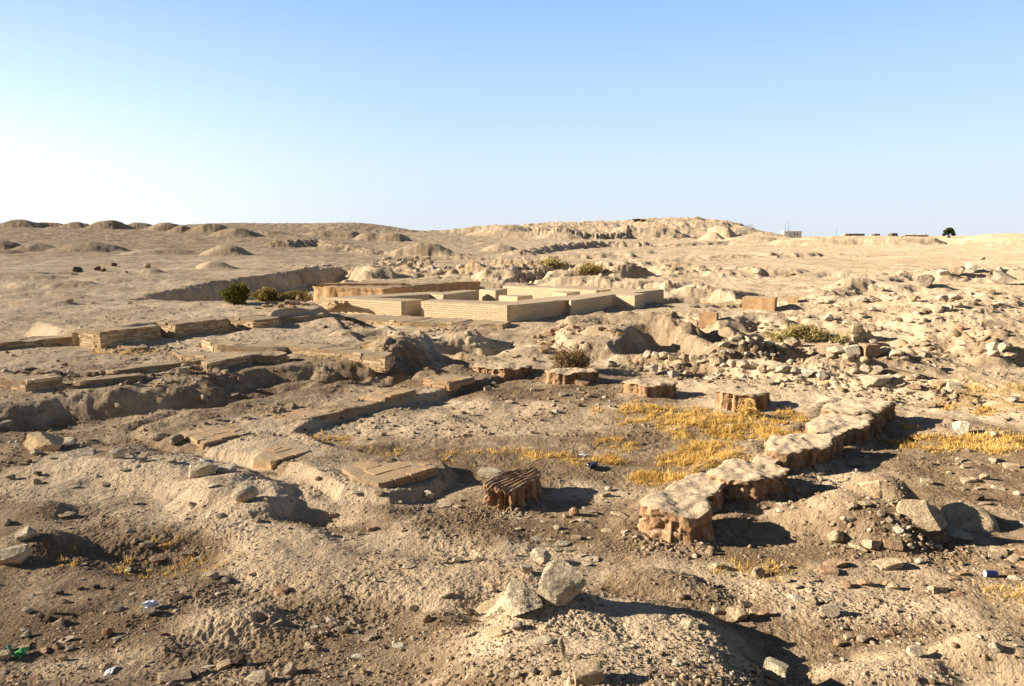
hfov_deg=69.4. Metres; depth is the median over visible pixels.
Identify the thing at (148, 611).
stone
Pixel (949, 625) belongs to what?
brick fragment
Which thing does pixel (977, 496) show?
stone
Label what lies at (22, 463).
stone slab
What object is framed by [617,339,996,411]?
rubble
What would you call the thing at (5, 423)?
stone slab
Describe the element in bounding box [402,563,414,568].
stone slab
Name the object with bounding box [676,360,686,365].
stone
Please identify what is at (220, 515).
stone
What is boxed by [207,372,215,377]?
stone
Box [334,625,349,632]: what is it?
stone slab
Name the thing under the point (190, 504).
stone
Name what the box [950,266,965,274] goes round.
boulder
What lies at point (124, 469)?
stone slab
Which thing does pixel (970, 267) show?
boulder
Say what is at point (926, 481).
brick fragment
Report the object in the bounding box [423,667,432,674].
stone slab
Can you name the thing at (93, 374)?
stone
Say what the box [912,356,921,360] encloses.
stone
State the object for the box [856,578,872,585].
stone
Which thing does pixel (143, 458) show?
stone
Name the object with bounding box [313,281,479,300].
mud wall
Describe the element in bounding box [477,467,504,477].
stone block
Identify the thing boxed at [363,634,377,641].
stone slab
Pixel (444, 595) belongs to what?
stone slab
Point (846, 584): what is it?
stone
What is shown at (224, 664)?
stone block
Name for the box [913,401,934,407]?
brick fragment
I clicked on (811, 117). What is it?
sky
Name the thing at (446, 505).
stone slab
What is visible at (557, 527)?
stone
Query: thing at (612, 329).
stone block
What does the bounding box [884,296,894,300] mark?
stone slab
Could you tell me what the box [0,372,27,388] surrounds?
brick wall
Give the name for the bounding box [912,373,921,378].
stone
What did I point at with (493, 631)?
rock
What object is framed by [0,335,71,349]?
brick wall
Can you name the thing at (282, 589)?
brick fragment
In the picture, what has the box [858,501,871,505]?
stone slab
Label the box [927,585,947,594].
stone block
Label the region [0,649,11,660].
stone block
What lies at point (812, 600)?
stone
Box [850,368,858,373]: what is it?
stone
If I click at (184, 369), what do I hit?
stone block
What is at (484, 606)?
rock
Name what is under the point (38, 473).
stone
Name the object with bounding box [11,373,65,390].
brick wall
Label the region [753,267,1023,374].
rubble
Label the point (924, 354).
stone block
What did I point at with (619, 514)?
stone slab
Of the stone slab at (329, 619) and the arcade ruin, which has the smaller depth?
the stone slab at (329, 619)
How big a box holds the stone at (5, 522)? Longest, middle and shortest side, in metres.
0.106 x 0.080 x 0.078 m
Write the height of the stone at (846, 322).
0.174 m
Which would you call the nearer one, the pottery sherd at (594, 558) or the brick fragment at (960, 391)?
the pottery sherd at (594, 558)
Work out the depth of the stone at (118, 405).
12.65 m
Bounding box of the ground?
[0,216,1023,685]
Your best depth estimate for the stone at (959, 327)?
18.92 m
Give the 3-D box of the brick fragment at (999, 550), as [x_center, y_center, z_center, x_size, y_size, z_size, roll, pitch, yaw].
[4.702,2.006,7.146,0.128,0.046,0.097,3,14,21]
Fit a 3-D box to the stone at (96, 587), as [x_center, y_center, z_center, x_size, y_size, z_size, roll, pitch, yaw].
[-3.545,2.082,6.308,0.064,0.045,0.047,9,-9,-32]
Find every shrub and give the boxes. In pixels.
[220,280,250,303]
[249,285,292,300]
[278,289,312,299]
[533,256,569,268]
[546,341,594,368]
[574,261,607,274]
[734,398,760,417]
[763,322,852,343]
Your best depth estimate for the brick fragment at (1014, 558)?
6.97 m
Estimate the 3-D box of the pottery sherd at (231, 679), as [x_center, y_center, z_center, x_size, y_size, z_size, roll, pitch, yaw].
[-1.785,2.172,4.765,0.085,0.009,0.050,8,0,15]
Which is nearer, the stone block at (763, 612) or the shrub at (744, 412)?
the stone block at (763, 612)
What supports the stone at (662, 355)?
on the ground
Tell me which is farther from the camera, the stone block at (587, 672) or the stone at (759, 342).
the stone at (759, 342)
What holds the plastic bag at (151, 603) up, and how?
on the ground
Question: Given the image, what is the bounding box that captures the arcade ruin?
[902,234,928,236]
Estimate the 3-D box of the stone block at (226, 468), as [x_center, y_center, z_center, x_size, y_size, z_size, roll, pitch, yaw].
[-3.459,1.544,8.963,0.205,0.106,0.174,-3,18,11]
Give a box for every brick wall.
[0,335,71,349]
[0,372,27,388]
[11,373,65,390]
[73,373,142,388]
[106,356,222,374]
[116,344,149,350]
[168,351,242,359]
[198,339,394,372]
[201,351,289,371]
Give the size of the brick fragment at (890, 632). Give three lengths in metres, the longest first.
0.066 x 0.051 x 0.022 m
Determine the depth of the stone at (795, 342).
17.66 m
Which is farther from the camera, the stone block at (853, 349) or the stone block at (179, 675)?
the stone block at (853, 349)
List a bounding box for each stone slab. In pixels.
[0,420,14,427]
[15,644,30,648]
[17,462,29,465]
[28,675,43,681]
[40,646,48,652]
[58,511,76,517]
[62,437,77,446]
[63,645,72,650]
[86,542,95,547]
[97,481,110,485]
[108,606,123,611]
[119,468,129,470]
[128,653,139,658]
[139,540,155,547]
[150,555,165,562]
[166,458,175,461]
[170,593,183,600]
[200,458,214,462]
[207,483,218,486]
[225,393,238,396]
[241,415,251,418]
[303,641,311,648]
[325,616,336,622]
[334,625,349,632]
[348,615,359,624]
[351,489,362,493]
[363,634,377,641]
[392,335,404,338]
[392,642,404,648]
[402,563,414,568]
[410,605,418,610]
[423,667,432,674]
[438,637,447,643]
[439,592,451,597]
[440,504,451,507]
[452,505,462,507]
[557,637,564,654]
[601,528,613,532]
[610,511,628,518]
[696,359,708,362]
[703,375,714,378]
[725,613,738,621]
[809,577,819,581]
[824,300,834,302]
[845,461,860,466]
[848,542,868,551]
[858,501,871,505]
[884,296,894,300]
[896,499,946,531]
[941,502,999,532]
[947,525,974,539]
[950,589,964,596]
[978,502,991,504]
[1008,575,1022,580]
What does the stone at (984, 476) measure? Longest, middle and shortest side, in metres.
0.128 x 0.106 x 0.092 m
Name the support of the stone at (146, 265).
on the ground
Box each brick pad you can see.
[178,426,248,449]
[253,444,308,469]
[273,407,339,420]
[342,461,437,488]
[359,388,416,401]
[423,374,475,390]
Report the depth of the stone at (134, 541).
7.25 m
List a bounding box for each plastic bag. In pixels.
[3,644,11,649]
[12,647,28,657]
[142,599,158,607]
[587,461,599,469]
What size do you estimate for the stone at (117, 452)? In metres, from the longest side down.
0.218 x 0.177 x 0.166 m
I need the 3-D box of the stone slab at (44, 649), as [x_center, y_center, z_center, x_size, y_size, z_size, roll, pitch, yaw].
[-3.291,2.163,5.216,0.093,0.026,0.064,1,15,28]
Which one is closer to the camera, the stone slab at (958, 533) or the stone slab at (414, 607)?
the stone slab at (414, 607)
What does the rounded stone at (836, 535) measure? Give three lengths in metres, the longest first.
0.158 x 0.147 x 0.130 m
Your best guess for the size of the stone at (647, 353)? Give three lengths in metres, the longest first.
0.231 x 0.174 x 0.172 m
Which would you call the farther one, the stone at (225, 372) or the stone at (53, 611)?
the stone at (225, 372)
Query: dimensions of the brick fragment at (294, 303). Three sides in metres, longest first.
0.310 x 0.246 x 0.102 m
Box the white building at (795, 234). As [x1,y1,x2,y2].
[780,231,801,237]
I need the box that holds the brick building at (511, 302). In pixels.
[320,284,663,321]
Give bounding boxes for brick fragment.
[25,367,35,370]
[40,371,50,374]
[50,370,62,374]
[274,583,290,594]
[289,302,299,304]
[329,512,338,516]
[340,406,351,410]
[366,526,376,530]
[530,387,542,391]
[538,347,549,352]
[571,535,580,539]
[574,378,589,385]
[599,491,609,496]
[740,601,752,607]
[808,562,819,569]
[819,565,838,574]
[823,558,846,567]
[873,558,903,570]
[883,539,902,550]
[883,630,894,635]
[903,390,914,393]
[906,385,920,388]
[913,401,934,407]
[920,478,932,483]
[932,380,946,387]
[945,623,953,627]
[948,576,957,580]
[952,387,965,393]
[954,571,966,575]
[960,477,976,483]
[988,552,1001,559]
[989,458,1001,461]
[990,545,1007,554]
[991,485,1004,490]
[998,562,1010,567]
[1002,463,1019,468]
[1002,570,1013,573]
[1006,548,1015,554]
[1007,553,1020,562]
[1011,547,1023,555]
[1016,561,1023,567]
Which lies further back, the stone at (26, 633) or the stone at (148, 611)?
the stone at (148, 611)
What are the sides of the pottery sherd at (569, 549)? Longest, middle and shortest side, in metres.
0.150 x 0.093 x 0.019 m
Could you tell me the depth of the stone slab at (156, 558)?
7.09 m
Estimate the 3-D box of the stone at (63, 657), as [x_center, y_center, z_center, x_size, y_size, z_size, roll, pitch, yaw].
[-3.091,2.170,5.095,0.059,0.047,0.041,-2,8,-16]
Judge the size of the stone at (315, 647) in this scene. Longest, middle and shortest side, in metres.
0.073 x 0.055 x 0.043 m
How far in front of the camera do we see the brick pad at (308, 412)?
12.08 m
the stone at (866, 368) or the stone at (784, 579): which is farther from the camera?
the stone at (866, 368)
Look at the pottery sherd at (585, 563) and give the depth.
6.86 m
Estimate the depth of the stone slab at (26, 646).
5.24 m
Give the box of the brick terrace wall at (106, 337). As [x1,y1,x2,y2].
[72,311,345,348]
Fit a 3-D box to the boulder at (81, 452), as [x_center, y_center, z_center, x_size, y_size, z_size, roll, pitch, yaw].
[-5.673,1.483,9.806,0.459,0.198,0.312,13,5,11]
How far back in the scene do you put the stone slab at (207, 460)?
9.61 m
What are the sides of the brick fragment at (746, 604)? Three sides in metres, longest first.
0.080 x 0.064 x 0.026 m
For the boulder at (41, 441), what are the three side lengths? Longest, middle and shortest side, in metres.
0.592 x 0.403 x 0.264 m
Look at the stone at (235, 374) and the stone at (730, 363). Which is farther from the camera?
the stone at (730, 363)
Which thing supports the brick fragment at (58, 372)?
on the ground
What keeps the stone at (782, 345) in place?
on the ground
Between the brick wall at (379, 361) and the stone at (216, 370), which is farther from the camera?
the brick wall at (379, 361)
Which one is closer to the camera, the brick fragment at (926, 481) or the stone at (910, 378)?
the brick fragment at (926, 481)
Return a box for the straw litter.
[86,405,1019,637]
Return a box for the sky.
[0,0,1023,236]
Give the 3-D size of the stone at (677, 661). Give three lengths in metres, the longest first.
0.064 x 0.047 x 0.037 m
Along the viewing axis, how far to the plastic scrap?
4.89 m
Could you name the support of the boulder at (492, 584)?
on the ground
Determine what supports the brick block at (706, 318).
on the ground
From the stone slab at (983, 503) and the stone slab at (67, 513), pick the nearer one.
the stone slab at (67, 513)
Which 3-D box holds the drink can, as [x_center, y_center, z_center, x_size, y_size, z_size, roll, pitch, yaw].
[4.272,2.059,6.599,0.112,0.060,0.060,1,8,7]
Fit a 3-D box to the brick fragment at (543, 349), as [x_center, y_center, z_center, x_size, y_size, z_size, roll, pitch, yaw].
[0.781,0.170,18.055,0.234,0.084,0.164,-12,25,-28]
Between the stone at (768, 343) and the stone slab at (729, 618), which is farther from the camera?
the stone at (768, 343)
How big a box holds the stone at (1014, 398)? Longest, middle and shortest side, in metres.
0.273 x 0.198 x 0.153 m
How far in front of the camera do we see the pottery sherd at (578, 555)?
7.06 m
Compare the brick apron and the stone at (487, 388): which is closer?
the stone at (487, 388)
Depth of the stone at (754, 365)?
15.60 m
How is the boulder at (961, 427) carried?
on the ground
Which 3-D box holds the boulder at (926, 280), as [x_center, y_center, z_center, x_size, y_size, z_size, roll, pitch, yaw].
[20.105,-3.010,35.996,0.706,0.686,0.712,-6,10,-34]
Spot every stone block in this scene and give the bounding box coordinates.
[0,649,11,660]
[158,669,191,683]
[178,366,189,372]
[186,361,194,365]
[190,365,199,369]
[201,571,218,580]
[215,463,236,474]
[217,659,230,670]
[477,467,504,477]
[571,657,603,685]
[609,327,616,331]
[711,605,724,614]
[749,608,758,614]
[757,608,768,617]
[762,657,788,684]
[843,344,859,354]
[843,633,854,640]
[851,323,862,333]
[851,335,863,341]
[858,343,881,356]
[862,539,882,548]
[918,350,932,358]
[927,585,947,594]
[946,381,961,388]
[1004,352,1016,358]
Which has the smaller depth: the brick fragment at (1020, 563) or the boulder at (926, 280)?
the brick fragment at (1020, 563)
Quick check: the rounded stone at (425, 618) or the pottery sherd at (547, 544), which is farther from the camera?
the pottery sherd at (547, 544)
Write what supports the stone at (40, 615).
on the ground
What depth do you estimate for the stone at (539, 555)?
6.82 m
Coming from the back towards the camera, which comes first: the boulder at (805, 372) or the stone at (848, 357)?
the stone at (848, 357)
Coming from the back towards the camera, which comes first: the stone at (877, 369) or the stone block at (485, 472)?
the stone at (877, 369)
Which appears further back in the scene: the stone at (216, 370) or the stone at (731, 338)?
the stone at (731, 338)
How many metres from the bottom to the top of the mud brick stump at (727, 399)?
0.406 m
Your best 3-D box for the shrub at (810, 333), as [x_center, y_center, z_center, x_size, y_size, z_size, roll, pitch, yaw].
[8.134,-0.251,20.427,2.256,0.676,0.987,0,8,0]
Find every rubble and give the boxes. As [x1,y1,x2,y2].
[1,322,640,400]
[466,419,904,565]
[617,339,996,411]
[737,456,1008,586]
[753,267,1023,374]
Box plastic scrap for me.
[104,666,115,675]
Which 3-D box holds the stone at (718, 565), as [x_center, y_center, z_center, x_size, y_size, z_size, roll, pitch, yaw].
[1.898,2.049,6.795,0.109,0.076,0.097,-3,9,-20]
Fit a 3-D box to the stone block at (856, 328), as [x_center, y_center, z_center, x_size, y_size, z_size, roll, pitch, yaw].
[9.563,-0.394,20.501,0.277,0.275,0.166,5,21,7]
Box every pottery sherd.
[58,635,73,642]
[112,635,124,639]
[228,677,240,681]
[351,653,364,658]
[530,535,543,541]
[540,543,552,546]
[554,540,570,546]
[563,547,574,551]
[573,554,586,556]
[579,562,590,565]
[583,556,598,561]
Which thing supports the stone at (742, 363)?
on the ground
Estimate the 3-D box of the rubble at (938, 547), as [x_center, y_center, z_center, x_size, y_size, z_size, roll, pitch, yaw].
[3.609,1.617,8.286,2.596,0.560,3.861,0,8,0]
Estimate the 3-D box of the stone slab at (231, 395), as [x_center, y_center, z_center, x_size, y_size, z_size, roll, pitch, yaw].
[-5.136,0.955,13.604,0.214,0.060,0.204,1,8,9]
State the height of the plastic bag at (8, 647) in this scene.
0.036 m
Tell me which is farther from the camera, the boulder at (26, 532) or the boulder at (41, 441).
the boulder at (41, 441)
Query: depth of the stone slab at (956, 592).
6.23 m
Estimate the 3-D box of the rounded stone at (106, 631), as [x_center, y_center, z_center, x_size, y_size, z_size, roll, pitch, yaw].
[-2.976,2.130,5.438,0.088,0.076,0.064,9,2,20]
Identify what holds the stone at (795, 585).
on the ground
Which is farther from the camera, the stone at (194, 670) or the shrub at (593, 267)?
the shrub at (593, 267)
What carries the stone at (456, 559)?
on the ground
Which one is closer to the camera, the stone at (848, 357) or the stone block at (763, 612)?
the stone block at (763, 612)
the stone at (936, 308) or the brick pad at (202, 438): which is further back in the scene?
the stone at (936, 308)
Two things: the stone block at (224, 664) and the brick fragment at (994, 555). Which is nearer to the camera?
the stone block at (224, 664)
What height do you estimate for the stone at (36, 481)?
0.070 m
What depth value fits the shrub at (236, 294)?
24.12 m
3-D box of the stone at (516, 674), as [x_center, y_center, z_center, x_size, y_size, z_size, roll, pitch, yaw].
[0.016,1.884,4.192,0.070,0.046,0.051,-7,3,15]
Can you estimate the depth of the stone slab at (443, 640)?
5.20 m
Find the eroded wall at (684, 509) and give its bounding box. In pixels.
[637,399,896,544]
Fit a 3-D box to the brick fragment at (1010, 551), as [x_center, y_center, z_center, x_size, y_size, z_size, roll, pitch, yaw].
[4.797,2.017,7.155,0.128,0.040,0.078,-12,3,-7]
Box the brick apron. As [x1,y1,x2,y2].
[330,312,510,328]
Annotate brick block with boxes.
[698,311,718,327]
[742,296,776,310]
[788,296,797,303]
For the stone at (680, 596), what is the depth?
6.15 m
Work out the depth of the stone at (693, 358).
16.31 m
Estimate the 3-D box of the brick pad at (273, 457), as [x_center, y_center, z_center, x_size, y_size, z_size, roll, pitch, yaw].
[-3.110,1.556,9.951,0.638,0.214,0.714,6,10,36]
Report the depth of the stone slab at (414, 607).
5.95 m
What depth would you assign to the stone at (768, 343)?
17.59 m
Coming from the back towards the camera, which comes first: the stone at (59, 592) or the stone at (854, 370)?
the stone at (854, 370)
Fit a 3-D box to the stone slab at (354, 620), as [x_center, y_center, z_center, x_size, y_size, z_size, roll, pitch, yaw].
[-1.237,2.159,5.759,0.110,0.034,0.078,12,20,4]
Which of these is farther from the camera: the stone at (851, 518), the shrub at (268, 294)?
the shrub at (268, 294)
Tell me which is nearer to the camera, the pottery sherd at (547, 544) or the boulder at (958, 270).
the pottery sherd at (547, 544)
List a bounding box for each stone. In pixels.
[1,519,10,525]
[6,474,15,478]
[20,630,31,637]
[22,607,32,613]
[30,449,38,455]
[33,471,41,475]
[33,479,40,483]
[37,613,44,617]
[44,614,51,621]
[50,608,56,613]
[52,617,64,625]
[52,643,61,649]
[55,590,63,594]
[58,655,67,660]
[72,266,82,271]
[91,372,99,376]
[92,584,100,589]
[98,370,106,375]
[99,663,110,669]
[101,628,112,636]
[105,447,124,458]
[114,403,122,407]
[130,538,137,544]
[137,456,147,461]
[142,607,154,615]
[143,263,150,267]
[148,432,168,439]
[168,434,183,444]
[180,550,193,556]
[188,502,195,506]
[188,665,200,676]
[201,394,208,400]
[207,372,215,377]
[212,367,220,373]
[215,376,223,380]
[215,512,224,518]
[221,369,228,374]
[222,577,229,582]
[229,372,238,377]
[231,485,258,501]
[231,653,245,664]
[236,377,243,381]
[245,670,270,683]
[253,517,260,522]
[283,662,296,674]
[310,645,319,649]
[372,259,379,264]
[374,490,382,495]
[421,614,430,622]
[424,490,434,494]
[424,493,433,499]
[426,260,433,264]
[452,556,462,562]
[465,608,473,614]
[484,386,490,390]
[486,671,492,676]
[488,586,496,591]
[509,670,520,677]
[512,620,522,630]
[520,564,532,573]
[529,666,537,673]
[530,548,551,563]
[534,635,553,644]
[542,666,552,675]
[553,525,560,529]
[569,507,578,515]
[604,486,611,490]
[606,361,617,366]
[643,350,652,357]
[651,352,659,358]
[659,352,668,358]
[667,354,677,360]
[672,658,682,665]
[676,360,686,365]
[676,593,684,598]
[689,355,699,361]
[709,357,725,366]
[711,563,724,568]
[716,368,724,372]
[718,341,730,346]
[726,359,738,367]
[727,349,734,353]
[728,336,734,341]
[733,334,742,339]
[735,360,749,367]
[742,336,753,343]
[748,361,758,367]
[751,270,760,273]
[752,566,764,577]
[756,339,763,345]
[757,364,765,372]
[762,378,773,384]
[764,340,774,347]
[765,364,777,370]
[774,378,782,383]
[776,342,787,349]
[776,365,789,371]
[779,576,789,582]
[780,563,789,567]
[784,337,800,347]
[788,367,800,373]
[788,594,805,602]
[792,583,800,588]
[805,596,818,604]
[819,347,826,355]
[819,603,839,617]
[823,314,833,320]
[826,346,844,353]
[826,352,835,358]
[827,530,843,541]
[833,639,842,646]
[840,516,847,521]
[840,580,851,588]
[842,320,851,324]
[842,353,853,362]
[847,515,854,521]
[848,502,857,508]
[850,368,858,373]
[854,297,866,301]
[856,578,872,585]
[856,633,868,641]
[860,356,871,362]
[860,365,871,371]
[865,339,876,343]
[868,285,878,290]
[870,365,882,374]
[876,287,884,291]
[877,510,884,516]
[881,346,891,354]
[882,580,890,585]
[886,517,893,522]
[887,582,899,588]
[889,349,903,355]
[889,376,897,382]
[893,373,905,378]
[893,526,904,533]
[900,355,909,360]
[904,352,915,358]
[904,375,916,380]
[906,295,915,301]
[906,645,922,656]
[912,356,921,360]
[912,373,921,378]
[915,557,924,562]
[925,540,933,546]
[928,303,943,312]
[935,294,948,301]
[943,303,952,311]
[948,293,961,299]
[949,300,961,307]
[951,642,958,648]
[953,324,964,330]
[972,493,984,499]
[975,287,986,291]
[979,473,989,478]
[984,289,995,294]
[986,350,999,356]
[988,642,1003,651]
[990,431,998,436]
[1005,396,1019,401]
[1013,491,1022,495]
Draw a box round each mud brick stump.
[472,360,532,380]
[482,467,543,510]
[543,367,599,384]
[622,379,677,397]
[714,387,770,412]
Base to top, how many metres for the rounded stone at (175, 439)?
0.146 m
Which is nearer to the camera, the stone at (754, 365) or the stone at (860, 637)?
the stone at (860, 637)
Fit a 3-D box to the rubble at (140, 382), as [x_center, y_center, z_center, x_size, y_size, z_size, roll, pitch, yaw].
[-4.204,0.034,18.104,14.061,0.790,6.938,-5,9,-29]
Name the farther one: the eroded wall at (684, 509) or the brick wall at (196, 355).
the brick wall at (196, 355)
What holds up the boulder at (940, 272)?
on the ground
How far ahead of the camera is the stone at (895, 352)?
16.17 m
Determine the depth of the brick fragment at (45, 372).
14.07 m
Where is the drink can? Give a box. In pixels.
[983,570,998,577]
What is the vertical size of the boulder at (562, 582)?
0.340 m
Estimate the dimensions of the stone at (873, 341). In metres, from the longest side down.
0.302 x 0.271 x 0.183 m
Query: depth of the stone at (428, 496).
8.60 m
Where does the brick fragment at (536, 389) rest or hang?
on the ground
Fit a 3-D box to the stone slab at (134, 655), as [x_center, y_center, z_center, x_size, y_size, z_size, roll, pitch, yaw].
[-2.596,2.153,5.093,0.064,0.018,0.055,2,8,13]
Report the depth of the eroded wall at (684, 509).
8.71 m
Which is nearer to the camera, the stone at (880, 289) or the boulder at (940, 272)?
the stone at (880, 289)
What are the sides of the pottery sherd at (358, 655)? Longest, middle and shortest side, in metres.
0.102 x 0.069 x 0.012 m
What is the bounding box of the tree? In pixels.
[942,227,955,237]
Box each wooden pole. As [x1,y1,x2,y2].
[887,364,914,373]
[898,366,931,377]
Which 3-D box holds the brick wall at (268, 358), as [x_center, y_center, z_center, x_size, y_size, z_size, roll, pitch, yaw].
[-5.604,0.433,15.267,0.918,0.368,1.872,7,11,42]
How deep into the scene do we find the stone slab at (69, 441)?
10.34 m
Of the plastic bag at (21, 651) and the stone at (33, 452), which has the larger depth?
the stone at (33, 452)
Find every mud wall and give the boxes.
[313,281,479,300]
[320,281,405,286]
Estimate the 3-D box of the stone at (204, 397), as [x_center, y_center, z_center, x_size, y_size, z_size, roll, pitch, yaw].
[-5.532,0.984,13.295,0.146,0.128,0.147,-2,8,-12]
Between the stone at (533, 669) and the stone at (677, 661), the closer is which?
the stone at (533, 669)
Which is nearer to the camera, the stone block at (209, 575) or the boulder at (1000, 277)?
the stone block at (209, 575)
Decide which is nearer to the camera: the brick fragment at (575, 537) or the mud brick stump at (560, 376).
the brick fragment at (575, 537)
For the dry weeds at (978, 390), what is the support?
on the ground
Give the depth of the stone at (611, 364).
16.67 m
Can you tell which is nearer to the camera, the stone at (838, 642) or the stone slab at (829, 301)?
the stone at (838, 642)
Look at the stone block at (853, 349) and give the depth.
16.30 m
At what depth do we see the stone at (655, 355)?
16.71 m
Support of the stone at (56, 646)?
on the ground
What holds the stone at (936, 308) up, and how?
on the ground
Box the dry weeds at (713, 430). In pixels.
[55,399,1023,605]
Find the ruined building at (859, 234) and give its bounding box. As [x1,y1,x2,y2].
[842,234,879,235]
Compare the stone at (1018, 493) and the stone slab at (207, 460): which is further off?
the stone slab at (207, 460)
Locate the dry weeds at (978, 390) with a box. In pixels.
[89,261,1023,414]
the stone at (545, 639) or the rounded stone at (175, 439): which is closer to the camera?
the stone at (545, 639)
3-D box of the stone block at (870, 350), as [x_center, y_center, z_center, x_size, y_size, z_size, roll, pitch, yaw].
[7.941,0.151,16.396,0.419,0.269,0.316,1,8,-6]
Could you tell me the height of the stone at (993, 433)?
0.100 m
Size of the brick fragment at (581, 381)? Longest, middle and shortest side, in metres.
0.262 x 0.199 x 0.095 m
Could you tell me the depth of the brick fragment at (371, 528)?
7.61 m
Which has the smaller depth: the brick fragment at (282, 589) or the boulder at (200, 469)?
the brick fragment at (282, 589)
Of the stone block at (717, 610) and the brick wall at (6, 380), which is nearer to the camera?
the stone block at (717, 610)
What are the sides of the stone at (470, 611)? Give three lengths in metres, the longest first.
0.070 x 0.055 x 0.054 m
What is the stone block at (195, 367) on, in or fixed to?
on the ground
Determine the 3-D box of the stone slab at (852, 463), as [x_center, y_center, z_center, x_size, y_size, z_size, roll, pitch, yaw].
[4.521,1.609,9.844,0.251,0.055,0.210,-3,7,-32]
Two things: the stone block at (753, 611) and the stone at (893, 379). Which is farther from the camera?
the stone at (893, 379)
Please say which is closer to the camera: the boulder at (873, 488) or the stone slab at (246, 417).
the boulder at (873, 488)
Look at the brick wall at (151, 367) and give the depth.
14.40 m
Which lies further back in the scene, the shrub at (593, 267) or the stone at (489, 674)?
the shrub at (593, 267)
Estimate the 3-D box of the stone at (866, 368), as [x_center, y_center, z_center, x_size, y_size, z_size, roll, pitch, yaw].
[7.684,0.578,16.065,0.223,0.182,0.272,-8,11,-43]
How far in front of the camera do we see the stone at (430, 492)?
8.63 m
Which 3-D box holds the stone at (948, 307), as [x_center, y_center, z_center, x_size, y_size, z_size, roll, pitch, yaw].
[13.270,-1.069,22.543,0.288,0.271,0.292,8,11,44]
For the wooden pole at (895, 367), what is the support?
on the ground
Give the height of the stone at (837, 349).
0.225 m
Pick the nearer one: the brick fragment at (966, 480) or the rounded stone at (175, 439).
the brick fragment at (966, 480)
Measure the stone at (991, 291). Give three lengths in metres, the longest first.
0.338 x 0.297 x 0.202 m
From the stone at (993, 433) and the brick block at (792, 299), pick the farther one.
the brick block at (792, 299)
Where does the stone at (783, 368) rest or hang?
on the ground
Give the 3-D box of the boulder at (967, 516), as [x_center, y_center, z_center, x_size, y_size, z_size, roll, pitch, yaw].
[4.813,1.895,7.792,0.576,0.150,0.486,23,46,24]
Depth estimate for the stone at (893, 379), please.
14.23 m
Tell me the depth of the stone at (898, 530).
7.15 m
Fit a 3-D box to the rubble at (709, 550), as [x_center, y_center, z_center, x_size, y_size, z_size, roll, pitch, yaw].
[3.443,1.700,9.281,8.123,0.171,2.520,-5,9,-30]
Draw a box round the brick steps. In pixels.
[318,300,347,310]
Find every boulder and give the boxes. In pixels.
[0,544,30,563]
[15,525,39,540]
[20,431,63,451]
[64,447,97,457]
[188,461,217,478]
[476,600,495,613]
[484,581,498,586]
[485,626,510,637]
[500,578,542,616]
[537,559,586,605]
[645,364,657,373]
[667,370,678,377]
[681,619,697,628]
[726,606,746,621]
[798,367,815,376]
[814,370,827,379]
[857,478,897,498]
[860,374,892,386]
[916,274,934,287]
[937,269,950,275]
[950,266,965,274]
[952,421,969,435]
[964,262,981,272]
[986,342,998,350]
[992,270,1017,284]
[998,342,1012,351]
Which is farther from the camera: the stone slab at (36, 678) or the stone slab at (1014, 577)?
the stone slab at (1014, 577)
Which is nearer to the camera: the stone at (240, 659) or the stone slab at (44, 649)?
the stone at (240, 659)
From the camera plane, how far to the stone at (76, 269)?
48.82 m
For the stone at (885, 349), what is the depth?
16.39 m
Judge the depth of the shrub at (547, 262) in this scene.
58.37 m
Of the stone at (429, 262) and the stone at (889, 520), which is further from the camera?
the stone at (429, 262)
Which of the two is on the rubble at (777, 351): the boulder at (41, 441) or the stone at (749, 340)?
the stone at (749, 340)
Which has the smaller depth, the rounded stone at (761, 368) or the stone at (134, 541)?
the stone at (134, 541)
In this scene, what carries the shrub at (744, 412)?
on the ground
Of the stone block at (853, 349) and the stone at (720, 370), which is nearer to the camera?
the stone at (720, 370)
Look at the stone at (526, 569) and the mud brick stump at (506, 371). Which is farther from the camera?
the mud brick stump at (506, 371)
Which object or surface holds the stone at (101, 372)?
on the ground
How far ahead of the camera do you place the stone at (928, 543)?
7.13 m
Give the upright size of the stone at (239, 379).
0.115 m
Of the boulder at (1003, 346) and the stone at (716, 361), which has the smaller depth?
the stone at (716, 361)
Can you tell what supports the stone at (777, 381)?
on the ground
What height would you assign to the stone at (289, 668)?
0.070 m
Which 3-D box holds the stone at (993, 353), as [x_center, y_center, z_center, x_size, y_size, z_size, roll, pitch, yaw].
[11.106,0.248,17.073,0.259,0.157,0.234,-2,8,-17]
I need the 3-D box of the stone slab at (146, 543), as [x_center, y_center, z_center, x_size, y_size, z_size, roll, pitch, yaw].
[-3.587,1.979,7.276,0.152,0.047,0.120,3,14,-28]
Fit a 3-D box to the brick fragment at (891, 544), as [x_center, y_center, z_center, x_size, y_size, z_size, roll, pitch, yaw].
[3.654,1.937,7.107,0.169,0.068,0.108,9,2,14]
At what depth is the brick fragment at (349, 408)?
12.36 m
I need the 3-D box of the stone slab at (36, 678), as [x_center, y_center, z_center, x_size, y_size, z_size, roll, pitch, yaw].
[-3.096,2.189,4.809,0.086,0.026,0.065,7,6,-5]
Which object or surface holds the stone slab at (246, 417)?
on the ground
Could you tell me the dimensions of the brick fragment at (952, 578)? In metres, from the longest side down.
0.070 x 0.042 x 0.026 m
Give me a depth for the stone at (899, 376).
14.25 m
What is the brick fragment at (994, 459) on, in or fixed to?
on the ground
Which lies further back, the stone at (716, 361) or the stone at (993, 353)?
the stone at (993, 353)
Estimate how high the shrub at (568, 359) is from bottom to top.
0.731 m

